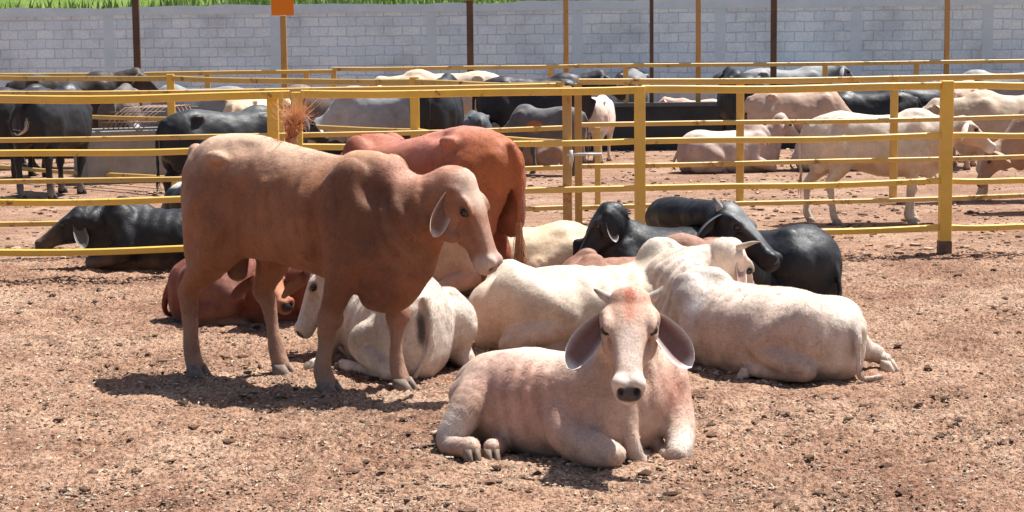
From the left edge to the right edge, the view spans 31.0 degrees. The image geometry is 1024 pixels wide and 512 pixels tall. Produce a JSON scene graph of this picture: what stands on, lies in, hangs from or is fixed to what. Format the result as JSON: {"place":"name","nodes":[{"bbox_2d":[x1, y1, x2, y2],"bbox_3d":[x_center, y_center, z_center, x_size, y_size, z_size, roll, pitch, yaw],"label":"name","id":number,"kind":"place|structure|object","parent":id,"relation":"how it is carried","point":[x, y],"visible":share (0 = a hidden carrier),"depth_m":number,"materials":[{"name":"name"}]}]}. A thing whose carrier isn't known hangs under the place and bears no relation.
{"place":"outdoors","nodes":[
{"label":"outdoors","id":0,"kind":"place"},
{"bbox_2d":[0,0,583,8],"bbox_3d":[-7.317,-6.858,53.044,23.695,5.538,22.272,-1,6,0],"label":"bank grass","id":1,"kind":"structure","parent":0,"point":[214,2],"depth_m":55.72,"materials":[{"name":"green plant"}]},
{"bbox_2d":[0,148,1023,511],"bbox_3d":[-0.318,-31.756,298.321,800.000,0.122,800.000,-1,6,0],"label":"ground","id":2,"kind":"structure","parent":0,"point":[946,336],"depth_m":10.36,"materials":[{"name":"brown soil"}]},
{"bbox_2d":[0,84,53,178],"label":"cow","id":3,"kind":"object","parent":2,"relation":"on","point":[5,110],"visible":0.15,"depth_m":28.48},
{"bbox_2d":[8,82,92,198],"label":"cow","id":4,"kind":"object","parent":2,"relation":"on","point":[49,120],"visible":0.73,"depth_m":24.90},
{"bbox_2d":[5,67,159,167],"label":"cow","id":5,"kind":"object","parent":2,"relation":"on","point":[102,85],"visible":0.23,"depth_m":31.70},
{"bbox_2d":[35,196,184,270],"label":"zebu cow","id":6,"kind":"object","parent":2,"relation":"on","point":[115,226],"visible":0.51,"depth_m":16.87},
{"bbox_2d":[97,83,140,127],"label":"cow","id":7,"kind":"object","parent":2,"relation":"on","point":[105,109],"visible":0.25,"depth_m":29.75},
{"bbox_2d":[74,127,181,184],"bbox_3d":[-5.903,-1.510,28.534,1.503,0.900,1.100,-3,7,-24],"label":"water trough","id":8,"kind":"object","parent":2,"relation":"on","point":[97,166],"visible":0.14,"depth_m":27.95,"materials":[{"name":"concrete"}]},
{"bbox_2d":[101,104,197,131],"bbox_3d":[-5.502,-2.102,28.209,1.456,0.393,0.514,-1,6,0],"label":"rebar cage","id":9,"kind":"object","parent":8,"relation":"on","point":[153,106],"visible":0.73,"depth_m":28.14,"materials":[{"name":"brown metal"}]},
{"bbox_2d":[132,0,142,112],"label":"tall post","id":10,"kind":"object","parent":2,"relation":"on","point":[136,33],"visible":0.28,"depth_m":33.88,"materials":[{"name":"brown metal"}]},
{"bbox_2d":[0,90,289,255],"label":"pen fence","id":11,"kind":"object","parent":2,"relation":"on","point":[272,97],"visible":0.69,"depth_m":16.25,"materials":[{"name":"yellow metal"}]},
{"bbox_2d":[161,182,181,208],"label":"cow","id":12,"kind":"object","parent":2,"relation":"on","point":[174,190],"visible":0.05,"depth_m":20.13},
{"bbox_2d":[132,84,243,126],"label":"cow","id":13,"kind":"object","parent":2,"relation":"on","point":[217,105],"visible":0.19,"depth_m":29.30},
{"bbox_2d":[161,258,310,326],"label":"zebu cow","id":14,"kind":"object","parent":2,"relation":"on","point":[224,300],"visible":0.3,"depth_m":13.28},
{"bbox_2d":[155,105,328,195],"bbox_3d":[-3.213,-1.134,22.133,2.280,1.343,0.621,-5,8,-34],"label":"cow","id":15,"kind":"object","parent":2,"relation":"on","point":[251,119],"visible":0.35,"depth_m":21.64},
{"bbox_2d":[223,99,290,112],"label":"cow","id":16,"kind":"object","parent":2,"relation":"on","point":[235,105],"visible":0.12,"depth_m":27.52},
{"bbox_2d":[0,83,562,226],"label":"alley fence","id":17,"kind":"object","parent":2,"relation":"on","point":[204,136],"visible":0.48,"depth_m":18.25,"materials":[{"name":"yellow metal"}]},
{"bbox_2d":[0,74,564,186],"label":"cross fence","id":18,"kind":"object","parent":2,"relation":"on","point":[169,79],"visible":0.59,"depth_m":24.53,"materials":[{"name":"yellow metal"}]},
{"bbox_2d":[280,15,287,87],"bbox_3d":[-4.238,-3.117,34.488,0.110,2.720,0.080,-1,6,0],"label":"tall post","id":19,"kind":"object","parent":2,"relation":"on","point":[283,34],"visible":0.42,"depth_m":34.37,"materials":[{"name":"metal"}]},
{"bbox_2d":[271,0,293,14],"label":"sign board","id":20,"kind":"object","parent":19,"relation":"attached to","point":[282,7],"visible":1,"depth_m":34.26,"materials":[{"name":"orange paint"}]},
{"bbox_2d":[285,84,334,143],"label":"cow","id":21,"kind":"object","parent":2,"relation":"on","point":[321,109],"visible":0.07,"depth_m":29.16},
{"bbox_2d":[178,77,502,392],"bbox_3d":[-1.076,-0.147,10.947,2.303,1.873,0.778,4,8,35],"label":"zebu bull","id":22,"kind":"object","parent":2,"relation":"on","point":[373,230],"visible":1,"depth_m":10.68,"materials":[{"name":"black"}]},
{"bbox_2d":[307,86,409,143],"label":"cow","id":23,"kind":"object","parent":2,"relation":"on","point":[377,112],"visible":0.27,"depth_m":28.27},
{"bbox_2d":[294,273,477,380],"bbox_3d":[-0.887,0.381,11.666,0.929,0.682,1.535,-6,8,-38],"label":"zebu cow","id":24,"kind":"object","parent":2,"relation":"on","point":[440,331],"visible":0.53,"depth_m":11.26},
{"bbox_2d":[0,101,795,158],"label":"feed trough","id":25,"kind":"object","parent":2,"relation":"on","point":[676,111],"depth_m":35.41,"materials":[{"name":"grey metal"}]},
{"bbox_2d":[0,59,1023,102],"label":"feeding fence","id":26,"kind":"object","parent":25,"relation":"on","point":[550,68],"visible":0.69,"depth_m":35.20,"materials":[{"name":"yellow metal"}]},
{"bbox_2d":[368,69,497,115],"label":"cow","id":27,"kind":"object","parent":2,"relation":"on","point":[478,76],"visible":0.12,"depth_m":32.28},
{"bbox_2d":[340,125,528,281],"bbox_3d":[-0.816,-0.259,13.725,2.363,1.449,0.757,5,9,41],"label":"zebu bull","id":28,"kind":"object","parent":2,"relation":"on","point":[493,161],"visible":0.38,"depth_m":13.03,"materials":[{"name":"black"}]},
{"bbox_2d":[409,73,463,135],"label":"cow","id":29,"kind":"object","parent":2,"relation":"on","point":[439,113],"visible":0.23,"depth_m":27.27},
{"bbox_2d":[459,0,473,71],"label":"tall post","id":30,"kind":"object","parent":2,"relation":"on","point":[470,40],"visible":0.38,"depth_m":34.93,"materials":[{"name":"brown metal"}]},
{"bbox_2d":[463,110,491,127],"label":"cow","id":31,"kind":"object","parent":2,"relation":"on","point":[475,118],"visible":0.23,"depth_m":29.88},
{"bbox_2d":[433,220,586,295],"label":"zebu cow","id":32,"kind":"object","parent":2,"relation":"on","point":[550,244],"visible":0.21,"depth_m":14.73},
{"bbox_2d":[0,224,1023,511],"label":"dung clods","id":33,"kind":"object","parent":2,"relation":"on","point":[642,472],"visible":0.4,"depth_m":9.71,"materials":[{"name":"brown soil"}]},
{"bbox_2d":[0,267,1023,511],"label":"chaff","id":34,"kind":"object","parent":2,"relation":"on","point":[408,507],"visible":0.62,"depth_m":9.21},
{"bbox_2d":[0,234,1023,511],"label":"dung crumbs","id":35,"kind":"object","parent":2,"relation":"on","point":[484,486],"visible":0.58,"depth_m":9.25,"materials":[{"name":"brown soil"}]},
{"bbox_2d":[0,148,1023,264],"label":"clods","id":36,"kind":"object","parent":2,"relation":"on","point":[721,199],"visible":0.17,"depth_m":22.51,"materials":[{"name":"brown soil"}]},
{"bbox_2d":[491,122,573,165],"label":"cow","id":37,"kind":"object","parent":2,"relation":"on","point":[549,155],"visible":0.09,"depth_m":30.11},
{"bbox_2d":[501,104,589,175],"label":"cow","id":38,"kind":"object","parent":2,"relation":"on","point":[525,115],"visible":0.4,"depth_m":28.79},
{"bbox_2d":[472,70,625,127],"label":"cow","id":39,"kind":"object","parent":2,"relation":"on","point":[499,110],"visible":0.32,"depth_m":30.66},
{"bbox_2d":[411,285,695,467],"bbox_3d":[0.247,0.549,9.113,1.528,0.900,0.984,3,8,31],"label":"zebu cow","id":40,"kind":"object","parent":2,"relation":"on","point":[610,386],"visible":1,"depth_m":8.93},
{"bbox_2d":[563,0,568,72],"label":"tall post","id":41,"kind":"object","parent":2,"relation":"on","point":[565,34],"visible":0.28,"depth_m":35.24,"materials":[{"name":"metal"}]},
{"bbox_2d":[469,237,686,351],"bbox_3d":[0.751,0.241,12.428,2.124,0.758,1.032,-3,7,-19],"label":"zebu cow","id":42,"kind":"object","parent":2,"relation":"on","point":[515,304],"visible":0.39,"depth_m":11.96},
{"bbox_2d":[582,95,615,163],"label":"cow","id":43,"kind":"object","parent":2,"relation":"on","point":[604,110],"visible":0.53,"depth_m":31.48},
{"bbox_2d":[615,67,649,102],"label":"cow","id":44,"kind":"object","parent":2,"relation":"on","point":[634,72],"visible":0.24,"depth_m":36.70},
{"bbox_2d":[650,0,653,102],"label":"tall post","id":45,"kind":"object","parent":2,"relation":"on","point":[651,43],"visible":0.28,"depth_m":35.52,"materials":[{"name":"brown metal"}]},
{"bbox_2d":[562,233,754,283],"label":"zebu cow","id":46,"kind":"object","parent":2,"relation":"on","point":[585,256],"visible":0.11,"depth_m":13.04},
{"bbox_2d":[573,201,777,285],"bbox_3d":[1.228,0.008,13.840,1.593,0.884,0.766,-1,6,-6],"label":"zebu cow","id":47,"kind":"object","parent":2,"relation":"on","point":[613,229],"visible":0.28,"depth_m":13.57},
{"bbox_2d":[659,97,716,101],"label":"cow","id":48,"kind":"object","parent":2,"relation":"on","point":[666,99],"visible":0.14,"depth_m":37.31},
{"bbox_2d":[696,0,700,101],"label":"tall post","id":49,"kind":"object","parent":2,"relation":"on","point":[698,40],"visible":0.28,"depth_m":35.67,"materials":[{"name":"metal"}]},
{"bbox_2d":[672,113,799,173],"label":"cow","id":50,"kind":"object","parent":2,"relation":"on","point":[701,152],"visible":0.66,"depth_m":28.95},
{"bbox_2d":[712,66,761,130],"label":"cow","id":51,"kind":"object","parent":2,"relation":"on","point":[726,104],"visible":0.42,"depth_m":31.90},
{"bbox_2d":[645,196,842,295],"bbox_3d":[1.622,-0.041,14.117,1.718,0.916,1.568,4,8,34],"label":"zebu cow","id":52,"kind":"object","parent":2,"relation":"on","point":[807,257],"visible":0.58,"depth_m":13.88},
{"bbox_2d":[770,0,776,85],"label":"tall post","id":53,"kind":"object","parent":2,"relation":"on","point":[773,50],"visible":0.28,"depth_m":35.91,"materials":[{"name":"brown metal"}]},
{"bbox_2d":[652,236,898,381],"bbox_3d":[1.647,0.318,11.549,1.673,0.785,1.042,5,9,41],"label":"zebu cow","id":54,"kind":"object","parent":2,"relation":"on","point":[718,306],"visible":0.91,"depth_m":11.19},
{"bbox_2d":[744,92,851,133],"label":"cow","id":55,"kind":"object","parent":2,"relation":"on","point":[770,106],"visible":0.3,"depth_m":29.31},
{"bbox_2d":[574,73,1023,223],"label":"alley fence","id":56,"kind":"object","parent":2,"relation":"on","point":[740,122],"visible":0.85,"depth_m":19.63,"materials":[{"name":"yellow metal"}]},
{"bbox_2d":[744,66,860,85],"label":"cow","id":57,"kind":"object","parent":2,"relation":"on","point":[816,71],"visible":0.27,"depth_m":36.98},
{"bbox_2d":[790,143,856,170],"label":"cow","id":58,"kind":"object","parent":2,"relation":"on","point":[795,156],"visible":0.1,"depth_m":29.16},
{"bbox_2d":[634,80,1023,254],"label":"pen fence","id":59,"kind":"object","parent":2,"relation":"on","point":[945,227],"visible":0.89,"depth_m":17.27,"materials":[{"name":"yellow metal"}]},
{"bbox_2d":[291,86,634,220],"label":"pen gate","id":60,"kind":"structure","parent":59,"relation":"attached to","point":[567,143],"depth_m":16.82,"materials":[{"name":"yellow metal"}]},
{"bbox_2d":[837,91,921,114],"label":"cow","id":61,"kind":"object","parent":2,"relation":"on","point":[873,104],"visible":0.2,"depth_m":29.50},
{"bbox_2d":[797,108,995,224],"bbox_3d":[4.275,-1.008,20.613,2.201,1.285,0.599,0,6,2],"label":"cow","id":62,"kind":"object","parent":2,"relation":"on","point":[835,172],"visible":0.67,"depth_m":20.41},
{"bbox_2d":[877,89,939,106],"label":"cow","id":63,"kind":"object","parent":2,"relation":"on","point":[925,97],"visible":0.13,"depth_m":30.90},
{"bbox_2d":[943,0,949,74],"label":"tall post","id":64,"kind":"object","parent":2,"relation":"on","point":[946,33],"visible":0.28,"depth_m":36.45,"materials":[{"name":"metal"}]},
{"bbox_2d":[953,80,986,169],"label":"cow","id":65,"kind":"object","parent":2,"relation":"on","point":[958,93],"visible":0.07,"depth_m":29.05},
{"bbox_2d":[922,90,1023,201],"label":"cow","id":66,"kind":"object","parent":2,"relation":"on","point":[981,102],"visible":0.4,"depth_m":23.14},
{"bbox_2d":[933,69,1023,95],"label":"cow","id":67,"kind":"object","parent":2,"relation":"on","point":[1007,92],"visible":0.09,"depth_m":32.64},
{"bbox_2d":[976,107,1023,187],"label":"cow","id":68,"kind":"object","parent":2,"relation":"on","point":[988,168],"visible":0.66,"depth_m":21.65},
{"bbox_2d":[0,0,1023,105],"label":"block wall","id":69,"kind":"structure","parent":0,"point":[227,37],"depth_m":38.83,"materials":[{"name":"paint"}]}
]}

